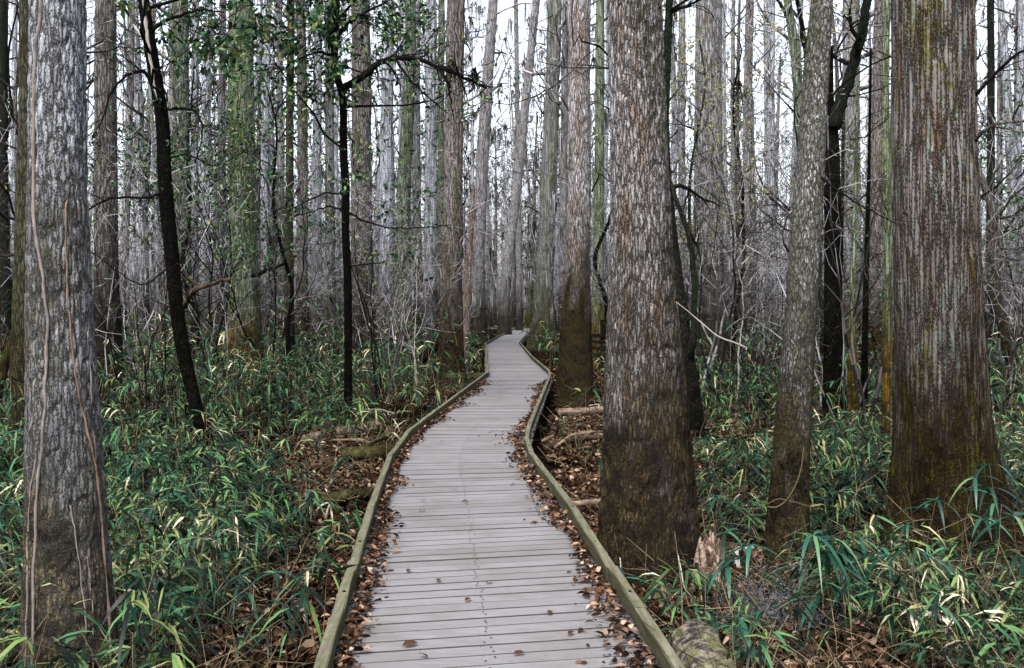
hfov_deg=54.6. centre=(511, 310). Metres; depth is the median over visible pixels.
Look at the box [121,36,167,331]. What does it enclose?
tree
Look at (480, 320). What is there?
leaning tree
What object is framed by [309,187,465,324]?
bare shrub
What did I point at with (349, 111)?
tree
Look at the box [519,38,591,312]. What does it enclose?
tree
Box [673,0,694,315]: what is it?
bare tree
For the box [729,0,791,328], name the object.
bare tree
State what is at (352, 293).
bare shrub
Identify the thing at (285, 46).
forked tree
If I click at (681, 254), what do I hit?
bare shrub
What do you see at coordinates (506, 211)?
tree
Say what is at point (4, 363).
understorey tree
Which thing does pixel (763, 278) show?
bare shrub
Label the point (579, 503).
fallen branch
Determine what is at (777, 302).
bare shrub
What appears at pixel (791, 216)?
bare shrub
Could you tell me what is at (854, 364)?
bare sapling
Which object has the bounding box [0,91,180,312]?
bare shrub
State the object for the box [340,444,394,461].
mossy log
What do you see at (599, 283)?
bare shrub
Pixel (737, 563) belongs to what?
fallen stick
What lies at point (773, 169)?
bare shrub
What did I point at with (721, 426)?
fallen stick
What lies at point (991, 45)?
bare tree
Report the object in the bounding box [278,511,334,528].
fallen stick
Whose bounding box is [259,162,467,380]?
bare shrub
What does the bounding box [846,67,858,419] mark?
tree
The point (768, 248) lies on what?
bare shrub
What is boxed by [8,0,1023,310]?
sky
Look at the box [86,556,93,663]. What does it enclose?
vine
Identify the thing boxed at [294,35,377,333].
tree
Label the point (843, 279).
bare shrub
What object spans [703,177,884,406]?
bare sapling
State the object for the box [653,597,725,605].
dry stem
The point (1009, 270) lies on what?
bare shrub
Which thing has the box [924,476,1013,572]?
cane plant
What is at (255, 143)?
tree
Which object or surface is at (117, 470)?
cane plant
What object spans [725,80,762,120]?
hanging moss
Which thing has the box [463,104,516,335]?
tree
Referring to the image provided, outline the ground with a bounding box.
[0,317,1023,667]
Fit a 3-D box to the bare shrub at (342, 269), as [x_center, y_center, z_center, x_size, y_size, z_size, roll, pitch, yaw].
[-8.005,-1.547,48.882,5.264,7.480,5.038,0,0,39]
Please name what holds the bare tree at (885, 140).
on the ground
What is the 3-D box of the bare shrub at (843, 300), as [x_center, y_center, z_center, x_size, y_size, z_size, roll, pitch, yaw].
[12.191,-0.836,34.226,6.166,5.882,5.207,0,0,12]
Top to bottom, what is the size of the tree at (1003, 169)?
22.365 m
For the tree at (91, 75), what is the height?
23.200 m
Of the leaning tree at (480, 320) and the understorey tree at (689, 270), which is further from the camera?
the leaning tree at (480, 320)
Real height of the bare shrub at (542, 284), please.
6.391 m
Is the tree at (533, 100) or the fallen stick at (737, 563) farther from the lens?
the tree at (533, 100)
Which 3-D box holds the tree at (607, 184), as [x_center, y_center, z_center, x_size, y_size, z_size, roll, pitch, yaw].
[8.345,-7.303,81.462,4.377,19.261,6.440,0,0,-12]
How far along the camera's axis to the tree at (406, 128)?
35.72 m
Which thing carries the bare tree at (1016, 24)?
on the ground
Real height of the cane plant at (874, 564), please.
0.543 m
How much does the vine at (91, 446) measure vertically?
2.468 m
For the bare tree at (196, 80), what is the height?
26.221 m
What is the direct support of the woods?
on the ground
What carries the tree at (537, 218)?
on the ground
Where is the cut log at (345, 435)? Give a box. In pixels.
[301,421,383,445]
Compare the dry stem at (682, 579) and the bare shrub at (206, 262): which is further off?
the bare shrub at (206, 262)
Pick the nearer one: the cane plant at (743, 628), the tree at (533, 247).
the cane plant at (743, 628)
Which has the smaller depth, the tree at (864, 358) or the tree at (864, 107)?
the tree at (864, 358)
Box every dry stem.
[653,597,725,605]
[657,558,702,613]
[678,303,745,347]
[678,555,693,599]
[764,498,813,508]
[767,447,803,507]
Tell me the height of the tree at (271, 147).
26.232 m
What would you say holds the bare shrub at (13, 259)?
on the ground
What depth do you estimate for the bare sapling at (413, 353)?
22.92 m
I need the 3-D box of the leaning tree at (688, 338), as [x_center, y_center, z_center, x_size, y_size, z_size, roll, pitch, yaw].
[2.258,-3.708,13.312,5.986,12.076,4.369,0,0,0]
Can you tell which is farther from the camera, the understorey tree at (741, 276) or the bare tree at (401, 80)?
the bare tree at (401, 80)
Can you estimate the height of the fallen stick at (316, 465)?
0.103 m
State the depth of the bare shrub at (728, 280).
36.72 m
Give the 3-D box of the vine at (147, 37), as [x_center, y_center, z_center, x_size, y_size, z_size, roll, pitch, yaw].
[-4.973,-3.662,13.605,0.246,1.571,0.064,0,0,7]
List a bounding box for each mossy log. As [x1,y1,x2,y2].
[319,487,374,506]
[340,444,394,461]
[668,619,735,667]
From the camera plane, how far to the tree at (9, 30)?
50.40 m
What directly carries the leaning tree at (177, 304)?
on the ground
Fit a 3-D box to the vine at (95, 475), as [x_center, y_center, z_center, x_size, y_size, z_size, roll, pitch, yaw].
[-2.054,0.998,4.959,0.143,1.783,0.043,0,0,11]
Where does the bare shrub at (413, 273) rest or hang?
on the ground
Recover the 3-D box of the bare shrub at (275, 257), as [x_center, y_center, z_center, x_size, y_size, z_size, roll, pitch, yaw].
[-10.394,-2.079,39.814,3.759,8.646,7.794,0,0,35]
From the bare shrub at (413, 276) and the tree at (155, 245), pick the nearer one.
the bare shrub at (413, 276)
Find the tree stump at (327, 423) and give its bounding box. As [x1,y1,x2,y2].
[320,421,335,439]
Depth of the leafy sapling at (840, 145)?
35.21 m
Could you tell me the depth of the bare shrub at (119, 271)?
38.42 m
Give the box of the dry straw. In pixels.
[0,362,1023,667]
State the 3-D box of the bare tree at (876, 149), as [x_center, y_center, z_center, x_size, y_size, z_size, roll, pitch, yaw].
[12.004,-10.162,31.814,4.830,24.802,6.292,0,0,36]
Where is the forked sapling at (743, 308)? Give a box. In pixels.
[716,221,777,408]
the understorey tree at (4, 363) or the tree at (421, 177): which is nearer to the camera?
the understorey tree at (4, 363)
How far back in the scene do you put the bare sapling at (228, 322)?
20.19 m
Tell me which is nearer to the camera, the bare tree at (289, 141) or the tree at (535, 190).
the bare tree at (289, 141)
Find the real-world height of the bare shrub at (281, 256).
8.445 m
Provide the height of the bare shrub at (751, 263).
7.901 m
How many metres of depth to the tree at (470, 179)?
107.94 m
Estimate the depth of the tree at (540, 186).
114.71 m
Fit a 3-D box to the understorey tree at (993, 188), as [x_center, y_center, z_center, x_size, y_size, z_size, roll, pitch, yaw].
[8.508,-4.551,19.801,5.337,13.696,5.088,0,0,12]
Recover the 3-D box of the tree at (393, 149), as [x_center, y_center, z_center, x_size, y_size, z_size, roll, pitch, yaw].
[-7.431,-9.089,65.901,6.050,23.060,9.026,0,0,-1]
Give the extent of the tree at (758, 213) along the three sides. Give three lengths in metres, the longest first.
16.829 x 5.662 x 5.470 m
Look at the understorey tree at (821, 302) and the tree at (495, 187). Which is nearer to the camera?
the understorey tree at (821, 302)
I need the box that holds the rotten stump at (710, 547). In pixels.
[691,530,727,595]
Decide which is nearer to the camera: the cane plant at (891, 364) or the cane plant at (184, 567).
the cane plant at (184, 567)
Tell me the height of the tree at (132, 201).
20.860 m
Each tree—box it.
[0,0,10,372]
[0,0,131,309]
[0,0,165,402]
[6,0,28,467]
[8,0,91,303]
[8,5,126,305]
[8,26,18,224]
[10,0,94,276]
[10,0,210,359]
[18,0,121,667]
[85,0,282,456]
[86,0,170,281]
[86,19,121,234]
[87,0,226,308]
[87,1,156,294]
[87,7,155,183]
[87,57,134,237]
[87,157,93,247]
[88,56,124,285]
[90,0,228,355]
[90,106,152,297]
[91,0,170,358]
[93,0,123,402]
[117,0,195,365]
[118,0,225,344]
[118,134,133,328]
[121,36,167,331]
[127,28,276,365]
[130,112,162,331]
[134,0,273,247]
[138,0,531,425]
[144,0,276,349]
[153,0,199,342]
[161,23,225,214]
[174,11,374,389]
[189,101,216,208]
[190,0,350,278]
[198,76,260,299]
[199,0,284,269]
[199,0,344,353]
[199,17,228,287]
[199,20,228,304]
[199,27,284,255]
[200,0,277,356]
[200,62,273,288]
[214,3,326,325]
[215,2,295,289]
[220,0,272,357]
[221,0,283,382]
[255,0,398,318]
[255,1,295,304]
[257,99,309,213]
[260,0,383,357]
[265,0,330,366]
[269,96,296,218]
[282,0,297,376]
[285,2,396,344]
[294,1,346,353]
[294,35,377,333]
[295,114,376,324]
[307,1,395,251]
[308,145,324,290]
[321,137,350,288]
[322,0,419,335]
[326,0,398,318]
[338,86,377,246]
[344,0,475,362]
[344,0,476,365]
[351,0,376,379]
[370,0,537,270]
[371,0,466,277]
[371,0,476,356]
[371,1,509,329]
[371,50,398,220]
[372,2,424,229]
[372,84,395,231]
[373,75,424,254]
[374,128,422,249]
[397,127,424,257]
[412,0,474,344]
[420,0,499,260]
[420,64,478,252]
[423,4,512,290]
[425,0,515,283]
[433,0,466,389]
[437,106,490,295]
[457,0,752,452]
[463,88,490,266]
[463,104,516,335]
[463,117,503,262]
[463,185,474,372]
[465,107,501,326]
[466,0,557,351]
[470,116,526,295]
[476,0,569,351]
[477,128,534,326]
[478,23,557,325]
[485,137,508,329]
[488,52,538,313]
[489,0,539,329]
[489,68,539,328]
[489,175,530,292]
[491,143,527,295]
[492,0,560,336]
[492,74,537,326]
[492,150,537,285]
[496,0,664,305]
[497,147,529,297]
[498,2,604,276]
[500,158,535,262]
[501,80,541,295]
[504,0,594,339]
[505,17,561,284]
[510,115,542,328]
[510,119,558,312]
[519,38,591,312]
[521,103,559,244]
[522,139,559,301]
[524,109,592,299]
[524,126,559,255]
[526,0,689,268]
[532,0,610,277]
[533,24,694,367]
[535,45,593,256]
[537,148,559,292]
[539,0,604,369]
[550,0,694,274]
[554,0,609,406]
[554,0,770,279]
[590,38,753,379]
[591,130,609,283]
[591,165,593,306]
[597,0,700,598]
[600,50,732,267]
[605,0,730,249]
[662,7,787,368]
[669,0,786,334]
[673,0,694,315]
[675,0,807,343]
[681,0,794,358]
[685,20,786,258]
[689,0,744,340]
[691,0,732,385]
[691,5,890,389]
[693,97,783,330]
[696,0,881,135]
[707,0,889,291]
[723,1,889,398]
[726,0,787,351]
[726,67,764,304]
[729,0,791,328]
[729,0,863,315]
[739,0,783,359]
[742,140,764,326]
[749,0,933,564]
[752,45,791,336]
[754,0,872,271]
[763,128,792,242]
[765,0,840,330]
[785,0,892,254]
[795,0,889,422]
[795,0,892,384]
[833,0,890,364]
[837,0,893,330]
[837,1,1023,402]
[838,23,890,274]
[841,0,890,356]
[841,111,844,250]
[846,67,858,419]
[847,149,1023,299]
[860,0,1023,384]
[861,48,871,425]
[868,0,881,369]
[876,0,1023,566]
[881,61,891,438]
[892,0,1023,258]
[975,0,1023,355]
[976,0,1023,246]
[976,0,1023,364]
[977,0,1020,335]
[977,0,1023,289]
[977,0,1023,336]
[977,1,1013,352]
[977,23,1013,278]
[977,24,1006,204]
[977,110,1022,236]
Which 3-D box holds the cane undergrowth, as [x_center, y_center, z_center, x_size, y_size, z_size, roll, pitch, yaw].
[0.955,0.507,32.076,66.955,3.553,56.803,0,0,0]
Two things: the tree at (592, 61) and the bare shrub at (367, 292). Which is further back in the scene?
the tree at (592, 61)
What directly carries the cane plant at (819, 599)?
on the ground
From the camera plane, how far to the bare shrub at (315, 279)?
33.21 m
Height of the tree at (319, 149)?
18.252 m
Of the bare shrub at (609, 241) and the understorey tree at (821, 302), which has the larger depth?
the bare shrub at (609, 241)
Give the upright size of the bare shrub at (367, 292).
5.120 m
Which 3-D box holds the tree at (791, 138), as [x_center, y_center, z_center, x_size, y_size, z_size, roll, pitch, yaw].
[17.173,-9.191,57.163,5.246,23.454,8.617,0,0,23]
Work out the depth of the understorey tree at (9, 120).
31.07 m
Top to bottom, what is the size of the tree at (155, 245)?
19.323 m
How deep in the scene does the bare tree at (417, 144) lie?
48.26 m
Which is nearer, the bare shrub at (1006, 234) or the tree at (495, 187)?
the bare shrub at (1006, 234)
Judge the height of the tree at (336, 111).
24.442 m
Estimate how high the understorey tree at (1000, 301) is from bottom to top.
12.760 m
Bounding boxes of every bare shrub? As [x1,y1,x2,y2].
[0,13,225,416]
[0,41,260,349]
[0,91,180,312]
[0,155,122,331]
[1,226,157,318]
[10,173,227,355]
[11,71,307,409]
[11,210,145,339]
[89,169,224,349]
[91,150,228,351]
[92,219,155,327]
[118,229,228,313]
[121,38,356,371]
[141,140,296,367]
[149,164,329,330]
[196,207,294,346]
[211,161,340,327]
[216,161,350,340]
[256,161,343,335]
[257,151,400,366]
[259,97,523,368]
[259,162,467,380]
[264,191,451,391]
[272,232,422,356]
[273,232,343,326]
[274,226,340,332]
[275,186,509,389]
[294,3,521,403]
[294,211,378,332]
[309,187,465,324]
[310,177,412,318]
[311,207,379,314]
[321,215,486,343]
[330,246,423,315]
[373,170,485,321]
[373,191,510,314]
[374,233,441,309]
[394,233,462,325]
[411,229,510,304]
[463,266,523,333]
[483,212,606,358]
[533,189,591,314]
[547,176,760,338]
[554,236,708,377]
[556,77,873,358]
[590,0,1023,428]
[590,138,688,291]
[604,114,829,410]
[604,204,724,305]
[606,180,763,285]
[674,144,863,371]
[676,77,861,364]
[676,208,754,313]
[678,122,878,361]
[678,169,843,398]
[689,167,792,338]
[712,165,1019,382]
[723,102,881,359]
[724,230,881,366]
[725,123,1010,360]
[726,114,1021,405]
[726,233,892,358]
[737,177,893,369]
[752,201,823,339]
[766,169,866,331]
[777,253,893,343]
[843,194,1023,376]
[859,130,1023,356]
[869,203,1023,352]
[977,102,1023,421]
[981,163,1022,310]
[982,174,1022,295]
[982,197,1023,329]
[986,279,1023,385]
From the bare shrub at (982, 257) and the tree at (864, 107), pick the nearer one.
the bare shrub at (982, 257)
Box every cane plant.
[0,428,23,475]
[0,502,22,581]
[104,454,150,507]
[116,600,204,667]
[122,492,196,560]
[131,561,221,644]
[191,518,255,591]
[214,570,317,642]
[278,489,328,534]
[619,568,663,599]
[690,542,796,615]
[698,495,753,583]
[704,615,769,667]
[764,533,883,640]
[772,531,879,631]
[818,534,888,611]
[847,545,957,622]
[875,300,893,427]
[882,497,968,551]
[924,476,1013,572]
[959,512,1023,592]
[962,463,1023,562]
[990,365,1021,441]
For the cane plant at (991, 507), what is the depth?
7.80 m
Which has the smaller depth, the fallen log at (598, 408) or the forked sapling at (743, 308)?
the fallen log at (598, 408)
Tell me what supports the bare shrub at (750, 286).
on the ground
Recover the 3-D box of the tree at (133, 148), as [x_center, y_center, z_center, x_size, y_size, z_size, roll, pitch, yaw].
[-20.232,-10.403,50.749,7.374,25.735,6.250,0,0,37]
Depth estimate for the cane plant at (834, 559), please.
5.86 m
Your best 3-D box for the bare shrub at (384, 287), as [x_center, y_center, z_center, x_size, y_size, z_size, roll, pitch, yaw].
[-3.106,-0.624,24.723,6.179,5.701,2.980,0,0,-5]
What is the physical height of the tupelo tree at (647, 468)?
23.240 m
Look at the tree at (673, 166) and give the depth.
44.16 m
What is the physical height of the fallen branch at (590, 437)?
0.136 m
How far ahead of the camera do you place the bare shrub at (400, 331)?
20.32 m
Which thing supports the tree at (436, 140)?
on the ground
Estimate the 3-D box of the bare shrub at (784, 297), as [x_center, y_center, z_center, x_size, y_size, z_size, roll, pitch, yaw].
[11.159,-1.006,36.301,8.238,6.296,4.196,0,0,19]
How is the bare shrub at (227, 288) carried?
on the ground
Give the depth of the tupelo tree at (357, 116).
29.73 m
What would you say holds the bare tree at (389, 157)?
on the ground
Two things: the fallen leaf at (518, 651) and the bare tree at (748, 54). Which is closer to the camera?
the fallen leaf at (518, 651)
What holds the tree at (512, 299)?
on the ground
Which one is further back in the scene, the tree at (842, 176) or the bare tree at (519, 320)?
the bare tree at (519, 320)
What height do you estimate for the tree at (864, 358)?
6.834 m
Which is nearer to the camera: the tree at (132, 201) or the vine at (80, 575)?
the vine at (80, 575)
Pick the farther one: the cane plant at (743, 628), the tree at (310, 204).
the tree at (310, 204)
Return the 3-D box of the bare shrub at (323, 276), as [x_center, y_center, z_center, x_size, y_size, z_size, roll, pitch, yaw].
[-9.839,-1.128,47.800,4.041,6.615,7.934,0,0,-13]
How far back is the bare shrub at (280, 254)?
38.88 m
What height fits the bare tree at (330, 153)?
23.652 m
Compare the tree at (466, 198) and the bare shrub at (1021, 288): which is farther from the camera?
the tree at (466, 198)
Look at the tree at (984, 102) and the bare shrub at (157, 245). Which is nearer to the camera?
the bare shrub at (157, 245)
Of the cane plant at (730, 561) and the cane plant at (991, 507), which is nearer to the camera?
the cane plant at (730, 561)
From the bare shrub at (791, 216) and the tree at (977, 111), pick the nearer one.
the bare shrub at (791, 216)
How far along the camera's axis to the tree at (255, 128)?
61.20 m
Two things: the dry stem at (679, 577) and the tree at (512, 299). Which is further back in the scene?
the tree at (512, 299)
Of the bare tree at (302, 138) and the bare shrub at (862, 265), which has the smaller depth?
the bare shrub at (862, 265)
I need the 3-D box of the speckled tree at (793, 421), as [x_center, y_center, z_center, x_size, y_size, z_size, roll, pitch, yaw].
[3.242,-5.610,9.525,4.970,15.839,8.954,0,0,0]
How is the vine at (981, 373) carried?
attached to the cypress tree at (936, 440)
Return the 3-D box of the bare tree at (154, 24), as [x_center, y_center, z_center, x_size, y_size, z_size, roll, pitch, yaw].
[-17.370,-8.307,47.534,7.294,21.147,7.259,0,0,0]
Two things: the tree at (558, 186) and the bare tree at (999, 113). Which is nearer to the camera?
the bare tree at (999, 113)
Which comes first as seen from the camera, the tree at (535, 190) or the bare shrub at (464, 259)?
the bare shrub at (464, 259)
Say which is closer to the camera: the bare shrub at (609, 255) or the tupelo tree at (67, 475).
the tupelo tree at (67, 475)
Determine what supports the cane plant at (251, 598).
on the ground
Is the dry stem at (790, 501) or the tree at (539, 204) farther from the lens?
the tree at (539, 204)
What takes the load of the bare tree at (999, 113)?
on the ground
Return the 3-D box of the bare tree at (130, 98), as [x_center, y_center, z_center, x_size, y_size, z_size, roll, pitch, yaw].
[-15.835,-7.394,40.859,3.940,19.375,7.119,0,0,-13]
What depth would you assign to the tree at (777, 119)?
69.82 m
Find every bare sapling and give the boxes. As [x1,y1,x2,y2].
[88,118,220,433]
[92,202,296,410]
[313,176,478,382]
[361,207,449,398]
[594,78,762,416]
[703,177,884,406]
[750,83,893,432]
[875,72,1023,407]
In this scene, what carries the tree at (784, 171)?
on the ground
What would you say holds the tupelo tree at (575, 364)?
on the ground
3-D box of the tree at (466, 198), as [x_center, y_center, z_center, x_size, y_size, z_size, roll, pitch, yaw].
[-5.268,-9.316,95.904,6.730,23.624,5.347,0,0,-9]
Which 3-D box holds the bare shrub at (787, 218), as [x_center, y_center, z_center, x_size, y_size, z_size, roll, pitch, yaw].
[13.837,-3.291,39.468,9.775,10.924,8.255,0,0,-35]
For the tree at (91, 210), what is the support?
on the ground
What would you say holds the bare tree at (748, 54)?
on the ground
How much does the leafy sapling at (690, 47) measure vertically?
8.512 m
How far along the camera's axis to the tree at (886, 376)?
15.16 m
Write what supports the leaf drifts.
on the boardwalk
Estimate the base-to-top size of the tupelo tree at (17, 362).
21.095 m
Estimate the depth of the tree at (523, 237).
105.20 m
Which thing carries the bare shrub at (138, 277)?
on the ground
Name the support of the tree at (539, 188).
on the ground
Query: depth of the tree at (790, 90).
34.83 m
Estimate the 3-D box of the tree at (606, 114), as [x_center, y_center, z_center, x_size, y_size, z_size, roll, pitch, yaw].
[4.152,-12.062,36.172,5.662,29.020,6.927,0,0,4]
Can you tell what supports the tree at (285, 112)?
on the ground
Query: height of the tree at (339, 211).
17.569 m
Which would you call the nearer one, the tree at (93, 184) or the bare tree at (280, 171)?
the bare tree at (280, 171)
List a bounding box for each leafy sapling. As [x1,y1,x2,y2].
[1,92,298,419]
[93,0,364,386]
[117,0,316,376]
[246,50,502,406]
[599,0,885,394]
[823,138,892,355]
[978,68,1023,354]
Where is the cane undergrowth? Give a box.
[0,290,1023,667]
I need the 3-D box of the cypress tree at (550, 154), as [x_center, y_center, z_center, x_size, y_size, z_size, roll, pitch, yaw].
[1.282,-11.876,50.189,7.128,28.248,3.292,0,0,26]
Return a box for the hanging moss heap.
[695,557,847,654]
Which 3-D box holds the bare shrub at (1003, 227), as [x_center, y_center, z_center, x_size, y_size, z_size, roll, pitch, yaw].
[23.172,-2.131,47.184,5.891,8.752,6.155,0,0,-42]
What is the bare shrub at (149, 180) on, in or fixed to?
on the ground
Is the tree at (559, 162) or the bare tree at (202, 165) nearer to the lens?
the bare tree at (202, 165)
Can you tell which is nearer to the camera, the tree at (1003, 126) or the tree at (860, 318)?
the tree at (860, 318)
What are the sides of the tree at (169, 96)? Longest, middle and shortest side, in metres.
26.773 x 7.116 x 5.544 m
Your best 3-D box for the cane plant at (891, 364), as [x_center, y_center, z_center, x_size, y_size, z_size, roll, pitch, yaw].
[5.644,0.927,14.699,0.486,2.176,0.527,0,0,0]
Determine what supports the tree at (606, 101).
on the ground
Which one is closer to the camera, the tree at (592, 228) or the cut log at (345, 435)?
the cut log at (345, 435)
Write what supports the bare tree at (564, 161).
on the ground
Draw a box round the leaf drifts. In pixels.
[333,379,660,667]
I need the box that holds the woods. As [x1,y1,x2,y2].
[8,85,1023,326]
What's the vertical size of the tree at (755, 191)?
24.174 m
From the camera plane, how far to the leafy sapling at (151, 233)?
18.15 m
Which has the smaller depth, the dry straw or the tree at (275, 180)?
the dry straw
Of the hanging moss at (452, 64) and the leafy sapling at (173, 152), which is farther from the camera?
the leafy sapling at (173, 152)
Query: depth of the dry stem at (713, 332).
12.96 m
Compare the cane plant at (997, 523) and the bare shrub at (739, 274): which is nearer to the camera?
the cane plant at (997, 523)
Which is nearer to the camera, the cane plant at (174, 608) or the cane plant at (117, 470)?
the cane plant at (174, 608)
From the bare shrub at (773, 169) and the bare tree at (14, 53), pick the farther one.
the bare tree at (14, 53)
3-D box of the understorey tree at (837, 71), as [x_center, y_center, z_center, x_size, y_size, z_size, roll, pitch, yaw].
[7.780,-4.273,25.468,4.851,13.316,5.751,0,0,44]
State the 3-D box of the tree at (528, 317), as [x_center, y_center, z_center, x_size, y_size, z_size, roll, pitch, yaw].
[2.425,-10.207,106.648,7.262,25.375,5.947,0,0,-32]
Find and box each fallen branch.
[363,436,388,445]
[541,418,559,442]
[542,434,602,450]
[553,431,602,448]
[573,499,599,507]
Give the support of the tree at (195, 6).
on the ground
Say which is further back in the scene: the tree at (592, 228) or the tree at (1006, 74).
the tree at (592, 228)
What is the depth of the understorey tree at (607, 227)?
25.17 m
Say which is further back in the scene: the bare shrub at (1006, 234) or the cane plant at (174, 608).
the bare shrub at (1006, 234)
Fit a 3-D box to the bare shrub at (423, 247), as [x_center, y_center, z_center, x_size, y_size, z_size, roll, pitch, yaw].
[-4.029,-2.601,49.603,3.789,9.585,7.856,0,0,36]
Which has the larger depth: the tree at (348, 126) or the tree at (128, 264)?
the tree at (128, 264)
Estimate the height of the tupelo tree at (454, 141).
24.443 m
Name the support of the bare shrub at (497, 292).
on the ground
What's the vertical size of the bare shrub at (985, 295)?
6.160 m
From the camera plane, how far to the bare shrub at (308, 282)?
49.51 m
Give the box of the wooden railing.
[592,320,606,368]
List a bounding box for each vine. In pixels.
[24,448,36,666]
[30,0,48,664]
[64,200,111,664]
[69,505,88,666]
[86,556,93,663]
[87,332,111,667]
[142,1,157,100]
[971,140,983,549]
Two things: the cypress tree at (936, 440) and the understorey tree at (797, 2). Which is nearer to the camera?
the cypress tree at (936, 440)
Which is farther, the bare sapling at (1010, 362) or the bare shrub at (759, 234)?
the bare shrub at (759, 234)
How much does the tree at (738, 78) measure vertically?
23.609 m
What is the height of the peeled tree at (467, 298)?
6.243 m
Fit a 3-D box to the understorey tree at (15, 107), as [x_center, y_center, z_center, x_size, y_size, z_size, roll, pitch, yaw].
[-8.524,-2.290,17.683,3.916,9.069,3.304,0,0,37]
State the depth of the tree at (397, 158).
71.58 m
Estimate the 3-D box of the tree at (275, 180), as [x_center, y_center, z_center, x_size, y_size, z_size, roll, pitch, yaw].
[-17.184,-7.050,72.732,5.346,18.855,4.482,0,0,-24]
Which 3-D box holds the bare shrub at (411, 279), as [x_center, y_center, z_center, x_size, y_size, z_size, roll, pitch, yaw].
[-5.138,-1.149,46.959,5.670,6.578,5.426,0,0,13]
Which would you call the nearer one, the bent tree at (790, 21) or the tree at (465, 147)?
the bent tree at (790, 21)
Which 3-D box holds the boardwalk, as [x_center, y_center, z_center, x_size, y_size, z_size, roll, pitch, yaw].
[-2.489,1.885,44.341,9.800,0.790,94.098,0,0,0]
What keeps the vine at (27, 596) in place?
attached to the tupelo tree at (67, 475)
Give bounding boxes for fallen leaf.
[402,639,417,645]
[513,650,524,653]
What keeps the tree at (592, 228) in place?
on the ground
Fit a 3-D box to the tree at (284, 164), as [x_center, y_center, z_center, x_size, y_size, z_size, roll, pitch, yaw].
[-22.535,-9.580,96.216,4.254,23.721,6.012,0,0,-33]
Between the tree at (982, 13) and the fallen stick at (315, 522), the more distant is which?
the tree at (982, 13)
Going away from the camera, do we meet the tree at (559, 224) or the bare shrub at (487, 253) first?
the bare shrub at (487, 253)
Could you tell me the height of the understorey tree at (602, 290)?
12.730 m
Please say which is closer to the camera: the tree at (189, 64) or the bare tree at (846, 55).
the bare tree at (846, 55)
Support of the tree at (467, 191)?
on the ground
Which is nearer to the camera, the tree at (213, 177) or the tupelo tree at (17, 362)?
the tupelo tree at (17, 362)
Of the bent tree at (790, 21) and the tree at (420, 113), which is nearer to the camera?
the bent tree at (790, 21)
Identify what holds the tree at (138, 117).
on the ground
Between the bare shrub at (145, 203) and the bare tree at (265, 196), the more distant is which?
the bare tree at (265, 196)
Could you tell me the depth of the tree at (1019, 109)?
39.85 m
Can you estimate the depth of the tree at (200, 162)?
88.19 m
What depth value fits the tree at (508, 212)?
112.63 m
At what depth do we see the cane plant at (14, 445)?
10.47 m
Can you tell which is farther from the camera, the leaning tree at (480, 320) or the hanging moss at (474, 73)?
the leaning tree at (480, 320)
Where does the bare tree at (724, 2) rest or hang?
on the ground
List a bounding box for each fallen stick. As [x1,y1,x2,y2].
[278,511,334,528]
[290,464,334,477]
[331,438,376,444]
[570,419,602,427]
[694,463,762,473]
[705,424,737,428]
[734,546,754,567]
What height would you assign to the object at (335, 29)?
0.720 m
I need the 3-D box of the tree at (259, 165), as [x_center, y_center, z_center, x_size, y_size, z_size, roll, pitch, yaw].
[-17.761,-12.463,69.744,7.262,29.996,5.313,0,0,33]
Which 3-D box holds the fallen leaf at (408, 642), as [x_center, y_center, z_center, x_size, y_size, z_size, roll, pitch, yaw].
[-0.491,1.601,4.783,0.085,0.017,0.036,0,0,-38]
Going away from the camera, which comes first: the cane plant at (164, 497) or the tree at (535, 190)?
the cane plant at (164, 497)
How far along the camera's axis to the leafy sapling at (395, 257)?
20.22 m
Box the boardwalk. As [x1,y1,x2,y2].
[313,327,684,667]
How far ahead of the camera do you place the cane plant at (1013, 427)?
9.76 m
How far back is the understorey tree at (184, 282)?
32.17 m
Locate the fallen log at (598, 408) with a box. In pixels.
[558,406,602,415]
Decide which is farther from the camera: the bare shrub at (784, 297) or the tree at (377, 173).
the tree at (377, 173)
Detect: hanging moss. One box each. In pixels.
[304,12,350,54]
[437,59,466,87]
[456,67,493,106]
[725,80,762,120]
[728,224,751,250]
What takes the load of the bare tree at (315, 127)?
on the ground
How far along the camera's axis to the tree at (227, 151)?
59.59 m
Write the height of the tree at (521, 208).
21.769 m
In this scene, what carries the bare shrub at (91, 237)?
on the ground
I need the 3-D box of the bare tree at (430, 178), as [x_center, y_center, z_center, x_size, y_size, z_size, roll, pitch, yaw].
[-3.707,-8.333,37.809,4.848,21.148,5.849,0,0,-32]
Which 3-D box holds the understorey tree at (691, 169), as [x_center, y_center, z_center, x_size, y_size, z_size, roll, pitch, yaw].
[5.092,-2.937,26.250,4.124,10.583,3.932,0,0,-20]
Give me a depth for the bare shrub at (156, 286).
42.94 m
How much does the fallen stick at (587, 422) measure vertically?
0.111 m
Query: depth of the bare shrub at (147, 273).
28.93 m
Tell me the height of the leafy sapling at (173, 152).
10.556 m
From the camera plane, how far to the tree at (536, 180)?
115.89 m

